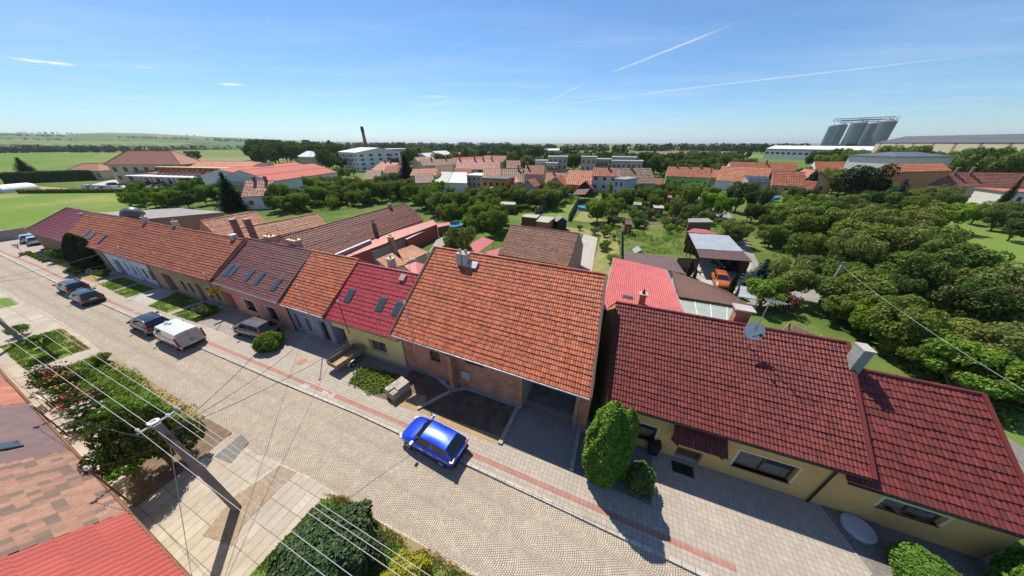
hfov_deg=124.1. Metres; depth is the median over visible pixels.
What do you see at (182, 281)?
window
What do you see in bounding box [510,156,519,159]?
broad tree
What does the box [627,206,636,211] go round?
bushy tree
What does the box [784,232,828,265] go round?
fruit tree
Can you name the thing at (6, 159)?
green field
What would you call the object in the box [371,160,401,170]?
house
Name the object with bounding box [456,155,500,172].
house
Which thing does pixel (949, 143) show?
long warehouse
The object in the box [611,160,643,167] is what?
apartment block
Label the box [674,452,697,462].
doorstep
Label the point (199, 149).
field
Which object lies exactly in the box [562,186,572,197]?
orchard tree
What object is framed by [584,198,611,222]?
fruit tree
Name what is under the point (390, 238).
wall chimney
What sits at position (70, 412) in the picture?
rose bush
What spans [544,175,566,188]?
house
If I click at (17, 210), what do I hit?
meadow
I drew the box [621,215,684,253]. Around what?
vegetable plants
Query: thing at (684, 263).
yard gate
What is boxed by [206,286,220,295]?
hanging sign
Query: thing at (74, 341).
dry grass
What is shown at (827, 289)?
fruit tree
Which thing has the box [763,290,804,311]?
purple shrub
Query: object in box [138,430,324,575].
power line
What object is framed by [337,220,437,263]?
lean to
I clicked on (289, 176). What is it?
red roof hall
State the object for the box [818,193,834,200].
elder bush
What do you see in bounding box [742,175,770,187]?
solar dormer
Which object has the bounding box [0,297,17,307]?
lawn
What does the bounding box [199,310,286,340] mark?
grey drive
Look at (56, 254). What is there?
garden bush
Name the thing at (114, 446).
spreading juniper
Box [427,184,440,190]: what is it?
bushy tree
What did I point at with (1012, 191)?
spruce tree
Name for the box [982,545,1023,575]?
round thuja
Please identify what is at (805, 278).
orchard tree
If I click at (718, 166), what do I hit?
orchard tree
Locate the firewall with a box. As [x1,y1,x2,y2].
[335,240,371,255]
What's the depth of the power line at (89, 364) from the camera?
14.61 m
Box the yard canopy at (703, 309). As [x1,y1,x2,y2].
[679,298,732,319]
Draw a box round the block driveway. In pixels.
[502,404,576,468]
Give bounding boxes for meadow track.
[38,186,68,188]
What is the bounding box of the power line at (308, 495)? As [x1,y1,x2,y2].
[176,407,429,575]
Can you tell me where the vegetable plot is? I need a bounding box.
[623,234,683,255]
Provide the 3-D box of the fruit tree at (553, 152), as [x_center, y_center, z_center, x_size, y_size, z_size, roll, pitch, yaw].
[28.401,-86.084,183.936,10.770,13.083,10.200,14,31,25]
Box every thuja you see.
[380,548,433,575]
[582,400,632,488]
[616,407,639,480]
[884,539,962,575]
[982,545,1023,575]
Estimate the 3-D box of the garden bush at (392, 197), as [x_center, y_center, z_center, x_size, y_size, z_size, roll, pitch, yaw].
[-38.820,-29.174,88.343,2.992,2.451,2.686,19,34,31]
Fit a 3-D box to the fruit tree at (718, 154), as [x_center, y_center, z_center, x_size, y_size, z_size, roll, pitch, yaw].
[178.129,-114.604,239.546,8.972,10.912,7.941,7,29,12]
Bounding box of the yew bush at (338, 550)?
[263,498,384,575]
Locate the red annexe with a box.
[404,262,423,272]
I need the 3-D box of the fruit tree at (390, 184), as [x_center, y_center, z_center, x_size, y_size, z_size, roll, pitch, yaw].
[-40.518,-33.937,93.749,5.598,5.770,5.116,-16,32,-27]
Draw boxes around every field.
[0,151,248,172]
[0,153,101,166]
[132,148,239,149]
[643,150,736,153]
[745,155,768,158]
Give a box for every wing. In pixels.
[67,163,115,179]
[279,202,423,253]
[600,258,683,339]
[624,252,684,278]
[671,271,747,308]
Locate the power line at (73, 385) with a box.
[0,333,135,428]
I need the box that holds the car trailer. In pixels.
[326,343,365,369]
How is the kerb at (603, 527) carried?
on the street
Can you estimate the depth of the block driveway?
17.72 m
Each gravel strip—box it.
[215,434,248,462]
[355,354,410,376]
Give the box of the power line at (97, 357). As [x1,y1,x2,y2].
[0,292,173,405]
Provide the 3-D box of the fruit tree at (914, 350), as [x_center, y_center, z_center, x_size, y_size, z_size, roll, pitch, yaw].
[33.664,5.482,22.082,3.704,3.680,3.352,-20,34,-33]
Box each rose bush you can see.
[19,363,54,380]
[24,370,67,388]
[38,361,72,376]
[42,381,80,398]
[43,371,78,386]
[47,387,83,403]
[49,392,88,412]
[56,368,89,383]
[59,411,100,435]
[61,400,99,417]
[64,399,108,419]
[78,385,109,404]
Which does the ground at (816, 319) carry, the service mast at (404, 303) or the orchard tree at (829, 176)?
the orchard tree at (829, 176)
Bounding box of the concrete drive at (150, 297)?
[128,289,174,304]
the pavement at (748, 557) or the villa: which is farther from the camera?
the villa
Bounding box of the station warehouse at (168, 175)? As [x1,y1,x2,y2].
[125,161,271,184]
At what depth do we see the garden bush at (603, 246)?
48.01 m
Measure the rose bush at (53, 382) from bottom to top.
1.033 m
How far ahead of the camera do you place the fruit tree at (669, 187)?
92.33 m
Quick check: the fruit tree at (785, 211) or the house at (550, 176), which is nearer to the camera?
the fruit tree at (785, 211)
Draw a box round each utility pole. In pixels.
[0,318,24,342]
[135,406,240,511]
[817,262,846,303]
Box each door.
[321,322,330,338]
[675,447,699,458]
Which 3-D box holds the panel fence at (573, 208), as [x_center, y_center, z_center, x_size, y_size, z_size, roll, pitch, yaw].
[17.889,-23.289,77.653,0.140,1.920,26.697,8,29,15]
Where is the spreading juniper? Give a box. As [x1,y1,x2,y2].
[77,405,207,477]
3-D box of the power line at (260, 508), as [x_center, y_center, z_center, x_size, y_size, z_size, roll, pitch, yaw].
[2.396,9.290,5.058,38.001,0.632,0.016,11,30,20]
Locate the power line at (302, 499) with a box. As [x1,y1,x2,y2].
[176,413,415,575]
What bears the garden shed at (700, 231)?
on the ground at (816, 319)
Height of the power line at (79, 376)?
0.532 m
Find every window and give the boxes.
[178,279,189,290]
[185,281,197,293]
[241,297,258,312]
[263,304,280,320]
[372,340,386,351]
[430,350,439,361]
[638,421,660,441]
[729,448,804,483]
[872,495,955,527]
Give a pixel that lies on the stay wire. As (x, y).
(180, 509)
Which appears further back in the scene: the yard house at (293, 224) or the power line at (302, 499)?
the yard house at (293, 224)
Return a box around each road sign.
[12,244,26,255]
[86,269,98,282]
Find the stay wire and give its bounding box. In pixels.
[170,446,190,572]
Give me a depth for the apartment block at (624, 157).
140.01 m
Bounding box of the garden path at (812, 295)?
[747,289,822,308]
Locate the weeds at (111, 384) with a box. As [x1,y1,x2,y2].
[41,356,196,430]
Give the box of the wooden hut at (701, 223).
[686,218,713,232]
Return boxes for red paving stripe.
[0,250,736,572]
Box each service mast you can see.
[28,404,70,436]
[82,466,134,503]
[296,283,314,325]
[337,300,349,333]
[403,301,414,349]
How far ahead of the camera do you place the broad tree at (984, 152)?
114.76 m
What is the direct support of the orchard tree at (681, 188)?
on the ground at (816, 319)
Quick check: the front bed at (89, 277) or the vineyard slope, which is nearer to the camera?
the front bed at (89, 277)
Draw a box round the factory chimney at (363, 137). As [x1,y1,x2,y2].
[360,126,367,146]
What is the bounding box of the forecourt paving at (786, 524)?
[0,230,870,575]
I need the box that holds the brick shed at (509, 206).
[501,202,515,213]
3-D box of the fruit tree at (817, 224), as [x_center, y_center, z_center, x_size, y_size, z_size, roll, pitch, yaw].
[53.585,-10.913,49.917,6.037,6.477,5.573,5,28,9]
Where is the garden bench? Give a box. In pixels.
[34,393,57,405]
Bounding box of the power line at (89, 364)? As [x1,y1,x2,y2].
[1,305,165,413]
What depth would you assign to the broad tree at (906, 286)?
28.19 m
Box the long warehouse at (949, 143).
[871,134,1023,154]
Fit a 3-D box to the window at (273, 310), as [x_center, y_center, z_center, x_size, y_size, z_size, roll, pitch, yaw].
[-24.695,2.494,28.137,1.852,1.617,0.370,11,30,20]
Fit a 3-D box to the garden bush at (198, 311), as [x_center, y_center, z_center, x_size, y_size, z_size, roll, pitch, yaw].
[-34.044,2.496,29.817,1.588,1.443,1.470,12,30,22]
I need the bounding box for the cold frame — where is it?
[632,246,645,253]
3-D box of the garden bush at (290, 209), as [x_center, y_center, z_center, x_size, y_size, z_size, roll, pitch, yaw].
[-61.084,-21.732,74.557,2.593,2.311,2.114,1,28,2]
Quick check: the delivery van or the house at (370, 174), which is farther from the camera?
the house at (370, 174)
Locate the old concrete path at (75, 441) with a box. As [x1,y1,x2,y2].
[22,350,107,469]
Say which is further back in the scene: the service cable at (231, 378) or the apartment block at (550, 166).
the apartment block at (550, 166)
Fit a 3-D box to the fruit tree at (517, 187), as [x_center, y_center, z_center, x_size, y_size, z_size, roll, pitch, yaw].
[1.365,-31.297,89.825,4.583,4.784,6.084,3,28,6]
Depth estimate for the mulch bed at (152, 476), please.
15.97 m
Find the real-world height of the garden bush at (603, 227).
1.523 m
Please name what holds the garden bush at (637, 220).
on the ground at (816, 319)
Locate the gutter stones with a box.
[0,288,478,574]
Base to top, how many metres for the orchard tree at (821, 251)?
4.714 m
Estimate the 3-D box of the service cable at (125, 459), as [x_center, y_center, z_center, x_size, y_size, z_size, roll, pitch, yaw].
[-16.253,7.045,11.338,3.603,1.228,0.018,-2,28,-4]
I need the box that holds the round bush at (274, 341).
[250,331,284,352]
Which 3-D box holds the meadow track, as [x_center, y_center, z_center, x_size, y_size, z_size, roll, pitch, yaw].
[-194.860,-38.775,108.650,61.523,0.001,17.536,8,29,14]
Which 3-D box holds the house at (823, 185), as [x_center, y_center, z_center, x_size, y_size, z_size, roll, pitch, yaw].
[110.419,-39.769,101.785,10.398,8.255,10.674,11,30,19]
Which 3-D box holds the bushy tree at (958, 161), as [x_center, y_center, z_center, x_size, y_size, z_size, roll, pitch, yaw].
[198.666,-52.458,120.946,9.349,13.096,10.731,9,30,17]
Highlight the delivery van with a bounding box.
[149,318,206,350]
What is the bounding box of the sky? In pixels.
[0,0,1023,142]
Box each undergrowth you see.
[283,191,723,241]
[750,224,1023,432]
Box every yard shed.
[376,253,406,270]
[398,245,427,264]
[428,237,446,253]
[484,248,499,255]
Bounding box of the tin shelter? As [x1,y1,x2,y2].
[737,286,763,308]
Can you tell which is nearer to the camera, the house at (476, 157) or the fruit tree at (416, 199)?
the fruit tree at (416, 199)
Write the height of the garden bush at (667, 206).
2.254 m
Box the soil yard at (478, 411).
[374,369,514,436]
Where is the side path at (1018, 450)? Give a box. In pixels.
[1007,438,1023,471]
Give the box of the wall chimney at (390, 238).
[386,234,397,255]
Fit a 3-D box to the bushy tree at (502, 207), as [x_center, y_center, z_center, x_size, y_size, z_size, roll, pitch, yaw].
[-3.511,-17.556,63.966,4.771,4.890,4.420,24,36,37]
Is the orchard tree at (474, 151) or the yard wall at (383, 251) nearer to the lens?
the yard wall at (383, 251)
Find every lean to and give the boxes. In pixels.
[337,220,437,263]
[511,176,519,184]
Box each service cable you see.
[0,253,151,281]
[5,247,116,276]
[33,406,153,439]
[90,444,160,467]
[170,304,403,431]
[173,320,322,429]
[176,309,288,427]
[846,269,1022,389]
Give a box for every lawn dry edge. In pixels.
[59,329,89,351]
[323,493,468,575]
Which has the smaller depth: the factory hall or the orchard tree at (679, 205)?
the orchard tree at (679, 205)
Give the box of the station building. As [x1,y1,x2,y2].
[103,150,199,183]
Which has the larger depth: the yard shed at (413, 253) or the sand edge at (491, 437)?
the yard shed at (413, 253)
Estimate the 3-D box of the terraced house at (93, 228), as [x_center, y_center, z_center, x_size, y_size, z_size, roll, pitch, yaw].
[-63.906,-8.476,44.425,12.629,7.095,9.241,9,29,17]
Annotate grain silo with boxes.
[820,124,837,145]
[829,122,847,145]
[840,119,867,145]
[857,120,878,145]
[866,118,896,145]
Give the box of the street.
[0,255,697,575]
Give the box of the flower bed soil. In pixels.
[38,357,205,428]
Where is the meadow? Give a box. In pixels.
[0,193,176,229]
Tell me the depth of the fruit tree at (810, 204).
57.00 m
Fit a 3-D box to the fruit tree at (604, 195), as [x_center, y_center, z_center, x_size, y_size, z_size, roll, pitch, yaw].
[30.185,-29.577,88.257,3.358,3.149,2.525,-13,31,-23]
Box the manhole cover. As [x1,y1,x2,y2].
[296,358,307,364]
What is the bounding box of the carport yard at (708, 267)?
[690,259,751,295]
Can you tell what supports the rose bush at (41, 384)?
on the flower bed soil
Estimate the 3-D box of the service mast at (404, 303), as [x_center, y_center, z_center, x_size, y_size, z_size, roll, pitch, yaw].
[-7.124,2.693,18.922,0.180,4.220,0.171,0,28,0]
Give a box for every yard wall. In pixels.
[371,238,405,264]
[406,229,428,246]
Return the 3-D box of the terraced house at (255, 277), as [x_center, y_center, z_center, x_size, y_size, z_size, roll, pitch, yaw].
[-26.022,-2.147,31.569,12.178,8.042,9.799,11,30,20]
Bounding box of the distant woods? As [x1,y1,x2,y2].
[0,142,811,158]
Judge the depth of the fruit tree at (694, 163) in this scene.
160.77 m
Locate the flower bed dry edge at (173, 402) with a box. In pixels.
[90,354,204,419]
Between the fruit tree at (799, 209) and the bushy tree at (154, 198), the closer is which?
the fruit tree at (799, 209)
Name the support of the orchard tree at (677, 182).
on the ground at (816, 319)
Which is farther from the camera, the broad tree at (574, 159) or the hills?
the hills
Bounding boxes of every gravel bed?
[203,466,295,545]
[573,428,652,506]
[819,504,992,575]
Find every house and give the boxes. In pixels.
[0,369,29,405]
[0,402,73,463]
[0,449,130,556]
[0,511,190,575]
[24,207,89,250]
[58,212,127,269]
[94,215,181,284]
[139,218,258,307]
[199,211,265,235]
[210,233,311,329]
[233,213,325,241]
[241,176,279,209]
[279,250,373,343]
[321,255,418,367]
[364,170,384,180]
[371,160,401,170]
[383,165,402,180]
[389,246,607,432]
[410,169,440,184]
[413,157,434,168]
[414,173,433,185]
[418,157,456,171]
[419,153,433,156]
[435,165,452,171]
[450,156,484,159]
[455,168,471,173]
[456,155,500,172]
[467,173,482,188]
[480,175,514,190]
[483,168,501,176]
[484,156,506,167]
[501,165,522,184]
[506,160,520,168]
[521,178,540,190]
[524,162,544,183]
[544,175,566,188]
[545,168,567,182]
[566,170,592,194]
[577,180,593,196]
[592,164,617,191]
[600,300,877,502]
[612,177,637,195]
[617,164,655,187]
[655,178,663,188]
[664,164,710,187]
[708,170,719,184]
[714,166,772,191]
[727,160,797,173]
[766,171,805,194]
[783,321,821,335]
[799,169,831,194]
[799,180,817,189]
[810,161,845,171]
[818,368,1023,558]
[876,163,952,190]
[926,167,1023,196]
[967,187,1023,205]
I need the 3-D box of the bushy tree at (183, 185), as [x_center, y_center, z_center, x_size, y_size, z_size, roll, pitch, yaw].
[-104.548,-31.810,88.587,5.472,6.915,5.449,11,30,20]
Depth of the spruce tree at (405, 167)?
116.71 m
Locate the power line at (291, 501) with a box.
[168,415,399,575]
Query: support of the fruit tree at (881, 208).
on the ground at (816, 319)
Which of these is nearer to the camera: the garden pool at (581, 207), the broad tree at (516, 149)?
the garden pool at (581, 207)
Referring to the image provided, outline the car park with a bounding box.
[92,180,155,190]
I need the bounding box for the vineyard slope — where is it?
[542,148,746,155]
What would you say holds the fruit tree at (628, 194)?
on the ground at (816, 319)
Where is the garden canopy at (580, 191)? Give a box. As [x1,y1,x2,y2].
[572,189,589,201]
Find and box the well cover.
[839,512,877,544]
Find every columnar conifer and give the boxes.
[686,261,693,276]
[692,269,697,278]
[727,274,737,293]
[735,282,744,297]
[806,170,818,188]
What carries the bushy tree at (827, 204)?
on the orchard lawn
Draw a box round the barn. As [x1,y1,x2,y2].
[498,224,582,268]
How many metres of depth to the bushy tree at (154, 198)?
78.02 m
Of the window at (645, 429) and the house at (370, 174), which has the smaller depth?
the window at (645, 429)
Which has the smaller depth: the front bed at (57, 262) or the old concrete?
the old concrete
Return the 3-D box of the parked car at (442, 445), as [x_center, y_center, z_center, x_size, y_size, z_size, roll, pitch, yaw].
[-4.915,9.253,16.882,4.258,1.700,2.180,13,31,23]
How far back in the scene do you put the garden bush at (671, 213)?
70.36 m
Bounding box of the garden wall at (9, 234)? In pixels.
[0,228,27,240]
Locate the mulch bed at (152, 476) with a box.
[128,419,231,507]
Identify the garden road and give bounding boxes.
[698,197,759,270]
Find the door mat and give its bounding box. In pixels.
[671,460,693,477]
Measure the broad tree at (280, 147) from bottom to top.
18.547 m
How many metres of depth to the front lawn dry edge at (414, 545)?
12.89 m
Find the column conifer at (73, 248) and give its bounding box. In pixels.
[61,233,105,271]
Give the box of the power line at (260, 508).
[151,426,351,575]
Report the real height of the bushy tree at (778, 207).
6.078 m
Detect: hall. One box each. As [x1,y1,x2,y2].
[100,208,224,230]
[198,162,299,184]
[217,163,337,191]
[389,148,405,151]
[431,151,449,154]
[545,148,562,153]
[763,146,873,159]
[843,151,957,168]
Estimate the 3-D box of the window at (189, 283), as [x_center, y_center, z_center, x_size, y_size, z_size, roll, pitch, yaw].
[-38.656,-0.137,32.807,1.260,1.530,0.195,10,30,18]
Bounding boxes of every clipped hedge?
[0,169,97,183]
[15,188,126,193]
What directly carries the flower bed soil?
on the pavement at (203, 505)
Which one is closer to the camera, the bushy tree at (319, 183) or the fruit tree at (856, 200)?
the fruit tree at (856, 200)
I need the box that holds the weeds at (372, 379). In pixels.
[348,366,398,395]
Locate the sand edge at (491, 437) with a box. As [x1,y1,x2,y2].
[389,401,505,443]
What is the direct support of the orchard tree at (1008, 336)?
on the ground at (816, 319)
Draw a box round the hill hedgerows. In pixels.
[0,132,294,141]
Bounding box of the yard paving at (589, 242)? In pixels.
[578,234,596,270]
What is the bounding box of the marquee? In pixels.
[0,183,39,192]
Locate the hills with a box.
[0,133,449,148]
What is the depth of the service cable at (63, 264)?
29.09 m
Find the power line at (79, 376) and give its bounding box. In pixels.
[1,320,146,422]
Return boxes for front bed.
[49,259,71,269]
[78,272,104,282]
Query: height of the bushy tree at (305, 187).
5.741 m
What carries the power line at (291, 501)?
attached to the utility pole at (203, 473)
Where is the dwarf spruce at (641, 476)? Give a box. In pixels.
[624,459,657,501]
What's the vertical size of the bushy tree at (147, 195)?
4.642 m
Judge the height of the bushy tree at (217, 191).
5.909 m
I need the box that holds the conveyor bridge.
[833,116,900,143]
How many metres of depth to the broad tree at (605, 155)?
163.85 m
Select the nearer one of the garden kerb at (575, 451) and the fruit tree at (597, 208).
the garden kerb at (575, 451)
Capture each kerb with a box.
[0,254,710,575]
[417,389,452,409]
[436,377,451,389]
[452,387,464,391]
[498,406,518,444]
[570,429,580,470]
[652,455,653,505]
[816,503,872,575]
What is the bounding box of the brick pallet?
[385,376,410,402]
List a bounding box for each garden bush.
[0,323,29,335]
[43,248,64,259]
[62,265,81,274]
[88,352,111,362]
[88,401,119,419]
[94,268,111,276]
[102,459,146,484]
[190,302,210,314]
[199,304,217,314]
[284,205,294,211]
[299,205,306,211]
[312,199,319,206]
[325,197,338,207]
[388,195,396,200]
[590,226,600,234]
[599,224,605,230]
[599,242,608,249]
[601,230,608,236]
[603,239,611,245]
[606,253,619,262]
[607,215,620,225]
[631,216,645,225]
[635,197,644,203]
[644,208,656,217]
[661,216,671,225]
[663,202,671,209]
[664,223,675,231]
[668,210,676,215]
[671,217,683,226]
[715,218,724,222]
[733,237,743,242]
[770,240,784,248]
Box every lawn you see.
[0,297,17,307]
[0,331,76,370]
[100,277,136,290]
[116,284,151,297]
[149,293,199,312]
[172,303,222,322]
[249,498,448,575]
[544,203,573,219]
[566,227,619,275]
[573,211,602,223]
[943,221,1023,284]
[999,410,1023,446]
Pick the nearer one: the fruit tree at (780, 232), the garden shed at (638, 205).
the fruit tree at (780, 232)
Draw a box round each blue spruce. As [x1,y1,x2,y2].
[737,259,775,286]
[883,179,910,198]
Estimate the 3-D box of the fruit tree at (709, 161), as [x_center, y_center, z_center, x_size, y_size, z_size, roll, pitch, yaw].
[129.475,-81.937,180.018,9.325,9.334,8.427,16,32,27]
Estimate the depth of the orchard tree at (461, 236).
38.86 m
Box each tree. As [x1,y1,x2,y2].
[12,157,38,171]
[17,331,58,353]
[115,192,133,206]
[123,189,141,206]
[124,182,146,191]
[125,190,149,209]
[142,186,164,203]
[144,192,156,207]
[149,192,166,207]
[157,191,175,207]
[158,189,175,205]
[170,190,195,207]
[175,179,198,200]
[177,176,204,184]
[183,150,201,158]
[193,186,208,204]
[206,188,219,203]
[208,181,220,195]
[212,187,241,198]
[214,172,253,212]
[243,141,256,161]
[247,138,265,144]
[248,151,261,161]
[249,145,271,162]
[253,142,265,162]
[261,194,275,212]
[263,183,290,209]
[265,139,280,143]
[266,143,284,163]
[268,147,282,163]
[272,194,294,211]
[274,142,295,162]
[283,144,301,162]
[285,192,309,210]
[300,176,325,186]
[303,144,320,152]
[303,185,317,193]
[306,186,322,200]
[313,149,330,167]
[314,180,329,199]
[317,143,328,149]
[320,156,333,168]
[320,184,342,196]
[324,140,333,146]
[325,175,344,186]
[325,194,339,206]
[327,144,342,153]
[329,188,345,204]
[330,154,335,168]
[334,167,346,175]
[335,156,346,167]
[343,189,353,204]
[344,177,359,183]
[346,181,358,190]
[348,189,371,203]
[349,168,355,174]
[356,178,374,201]
[368,182,390,201]
[373,174,388,182]
[388,172,399,180]
[388,181,396,193]
[389,180,407,198]
[390,158,398,162]
[396,178,413,185]
[397,154,412,179]
[398,185,406,200]
[401,148,414,162]
[405,183,421,196]
[406,146,418,162]
[411,193,427,208]
[414,185,431,193]
[418,188,438,205]
[421,149,430,152]
[425,192,445,215]
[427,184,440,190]
[431,180,445,191]
[433,192,460,206]
[434,153,442,158]
[435,202,457,221]
[443,225,476,251]
[446,187,454,192]
[452,207,464,221]
[453,153,463,157]
[455,191,470,209]
[458,202,472,212]
[460,147,471,156]
[461,213,481,229]
[464,186,481,196]
[466,193,493,205]
[469,201,486,217]
[471,149,479,156]
[476,185,496,200]
[478,149,487,155]
[478,205,508,233]
[485,196,501,205]
[486,203,506,211]
[488,151,497,155]
[491,186,509,202]
[497,151,504,155]
[502,160,506,167]
[506,145,520,156]
[506,151,517,159]
[509,185,520,189]
[509,188,526,207]
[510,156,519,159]
[520,155,534,166]
[520,191,538,207]
[527,149,532,156]
[527,188,554,206]
[532,146,540,157]
[542,189,559,208]
[545,180,561,188]
[546,150,560,158]
[550,189,562,199]
[555,186,566,202]
[558,155,570,166]
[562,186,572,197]
[568,155,580,169]
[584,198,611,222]
[600,151,614,157]
[601,192,609,198]
[606,198,624,213]
[607,206,620,215]
[608,181,613,189]
[612,190,619,198]
[618,188,636,201]
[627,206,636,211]
[629,209,643,218]
[635,183,644,191]
[635,187,652,200]
[638,152,654,167]
[645,153,664,174]
[647,189,668,199]
[647,194,664,208]
[653,157,673,177]
[659,183,676,191]
[668,180,681,184]
[669,190,676,199]
[670,153,683,163]
[670,197,687,216]
[673,160,685,166]
[676,184,687,194]
[677,212,692,224]
[680,185,701,204]
[680,204,702,215]
[683,155,692,160]
[685,182,704,194]
[686,159,700,166]
[691,152,701,160]
[697,210,714,219]
[699,155,711,166]
[700,157,716,167]
[700,191,727,210]
[703,186,721,193]
[710,151,720,157]
[710,163,724,170]
[713,196,737,217]
[716,155,732,165]
[720,217,755,239]
[725,181,760,211]
[736,153,746,158]
[737,158,755,161]
[744,203,768,222]
[745,277,787,308]
[746,150,752,157]
[746,188,777,205]
[753,210,769,220]
[756,224,771,241]
[757,214,782,227]
[758,144,769,153]
[758,223,792,246]
[764,202,777,215]
[768,256,826,292]
[770,206,789,224]
[773,199,794,215]
[774,220,784,224]
[781,189,819,200]
[782,186,820,202]
[782,193,816,202]
[783,212,830,236]
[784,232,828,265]
[785,200,817,208]
[785,200,842,233]
[795,166,821,171]
[796,255,846,275]
[797,199,834,209]
[801,237,834,255]
[805,150,825,164]
[813,154,838,161]
[814,277,876,315]
[820,200,850,210]
[821,260,889,295]
[822,167,847,175]
[822,294,859,323]
[823,148,845,155]
[823,250,882,268]
[824,227,890,271]
[825,270,895,295]
[826,171,843,192]
[826,207,867,237]
[827,218,905,248]
[828,150,843,158]
[829,163,901,196]
[830,172,840,196]
[830,217,866,237]
[834,148,866,161]
[836,193,870,204]
[843,275,926,307]
[846,202,880,216]
[847,304,894,337]
[848,205,911,227]
[849,289,892,311]
[854,213,888,224]
[856,224,936,264]
[863,190,894,204]
[866,300,949,352]
[871,248,966,296]
[874,145,894,152]
[876,271,927,295]
[877,206,902,216]
[877,294,948,339]
[881,192,932,219]
[883,181,907,193]
[892,145,933,151]
[894,331,972,371]
[896,145,943,153]
[896,204,948,228]
[901,196,942,209]
[901,219,974,250]
[903,308,975,329]
[909,188,940,196]
[912,233,1015,272]
[914,281,978,312]
[917,321,960,344]
[920,192,943,199]
[920,337,1023,400]
[922,186,953,203]
[934,202,983,223]
[935,194,965,203]
[941,184,966,194]
[941,316,1000,347]
[944,150,961,155]
[944,262,990,288]
[946,192,970,204]
[946,277,1023,325]
[950,154,977,171]
[954,341,1020,373]
[959,146,1016,171]
[959,260,1023,323]
[960,148,1005,153]
[964,321,1023,363]
[966,200,1004,223]
[974,152,1023,172]
[979,364,1023,402]
[981,208,1023,230]
[981,365,1023,414]
[989,204,1021,224]
[992,176,1023,204]
[1002,218,1023,240]
[1003,200,1023,211]
[1011,160,1023,172]
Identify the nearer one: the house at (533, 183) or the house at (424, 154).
the house at (533, 183)
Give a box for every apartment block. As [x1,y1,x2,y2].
[338,147,401,171]
[535,159,548,176]
[545,162,557,178]
[548,155,567,172]
[580,156,596,169]
[596,158,613,167]
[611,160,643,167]
[612,156,637,159]
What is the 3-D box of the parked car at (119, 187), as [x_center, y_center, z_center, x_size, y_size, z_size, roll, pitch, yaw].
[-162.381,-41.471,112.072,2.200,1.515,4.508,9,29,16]
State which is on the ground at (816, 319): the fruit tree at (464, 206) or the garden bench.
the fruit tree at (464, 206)
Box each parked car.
[15,233,33,243]
[22,236,40,245]
[52,278,91,294]
[65,288,106,305]
[105,182,122,185]
[110,186,125,188]
[126,311,169,335]
[150,182,163,185]
[156,184,171,186]
[231,316,280,338]
[400,415,468,468]
[710,269,731,288]
[711,259,735,269]
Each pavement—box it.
[0,241,840,575]
[0,289,477,575]
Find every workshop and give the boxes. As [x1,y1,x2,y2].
[434,172,452,191]
[448,172,467,192]
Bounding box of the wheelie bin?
[648,435,661,455]
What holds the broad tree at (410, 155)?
on the ground at (816, 319)
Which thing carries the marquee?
on the ground at (816, 319)
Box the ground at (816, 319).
[0,143,1023,556]
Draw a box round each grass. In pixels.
[57,329,89,351]
[91,354,203,418]
[114,283,153,296]
[327,493,473,575]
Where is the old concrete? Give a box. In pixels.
[0,308,52,382]
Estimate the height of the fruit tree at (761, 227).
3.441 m
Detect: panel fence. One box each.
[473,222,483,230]
[535,202,550,214]
[568,195,579,220]
[619,224,621,258]
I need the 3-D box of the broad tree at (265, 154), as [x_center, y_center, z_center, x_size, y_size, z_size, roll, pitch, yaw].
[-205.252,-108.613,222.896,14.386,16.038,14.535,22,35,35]
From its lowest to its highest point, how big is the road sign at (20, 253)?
2.075 m
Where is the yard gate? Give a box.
[677,258,699,269]
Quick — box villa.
[297,151,324,165]
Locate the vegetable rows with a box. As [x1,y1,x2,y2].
[646,215,673,224]
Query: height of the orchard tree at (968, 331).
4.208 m
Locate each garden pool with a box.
[449,222,462,229]
[578,205,588,210]
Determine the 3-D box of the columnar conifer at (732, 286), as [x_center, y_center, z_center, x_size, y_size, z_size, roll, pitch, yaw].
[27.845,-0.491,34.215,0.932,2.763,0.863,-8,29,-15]
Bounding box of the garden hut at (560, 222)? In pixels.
[554,215,567,230]
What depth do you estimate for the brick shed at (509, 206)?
73.30 m
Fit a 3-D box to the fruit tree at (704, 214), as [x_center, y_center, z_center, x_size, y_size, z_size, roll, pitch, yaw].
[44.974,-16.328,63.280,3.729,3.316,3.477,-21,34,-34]
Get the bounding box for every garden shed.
[437,222,449,237]
[521,214,539,226]
[536,216,554,228]
[623,220,632,234]
[633,202,641,209]
[652,205,663,216]
[664,195,672,203]
[684,228,718,243]
[985,327,1023,354]
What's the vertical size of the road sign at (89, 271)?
2.245 m
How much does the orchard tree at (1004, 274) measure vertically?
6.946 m
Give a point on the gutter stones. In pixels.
(298, 472)
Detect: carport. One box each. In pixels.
[464,237,493,252]
[683,233,751,278]
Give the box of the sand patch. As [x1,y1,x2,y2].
[395,392,426,412]
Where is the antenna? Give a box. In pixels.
[744,298,791,345]

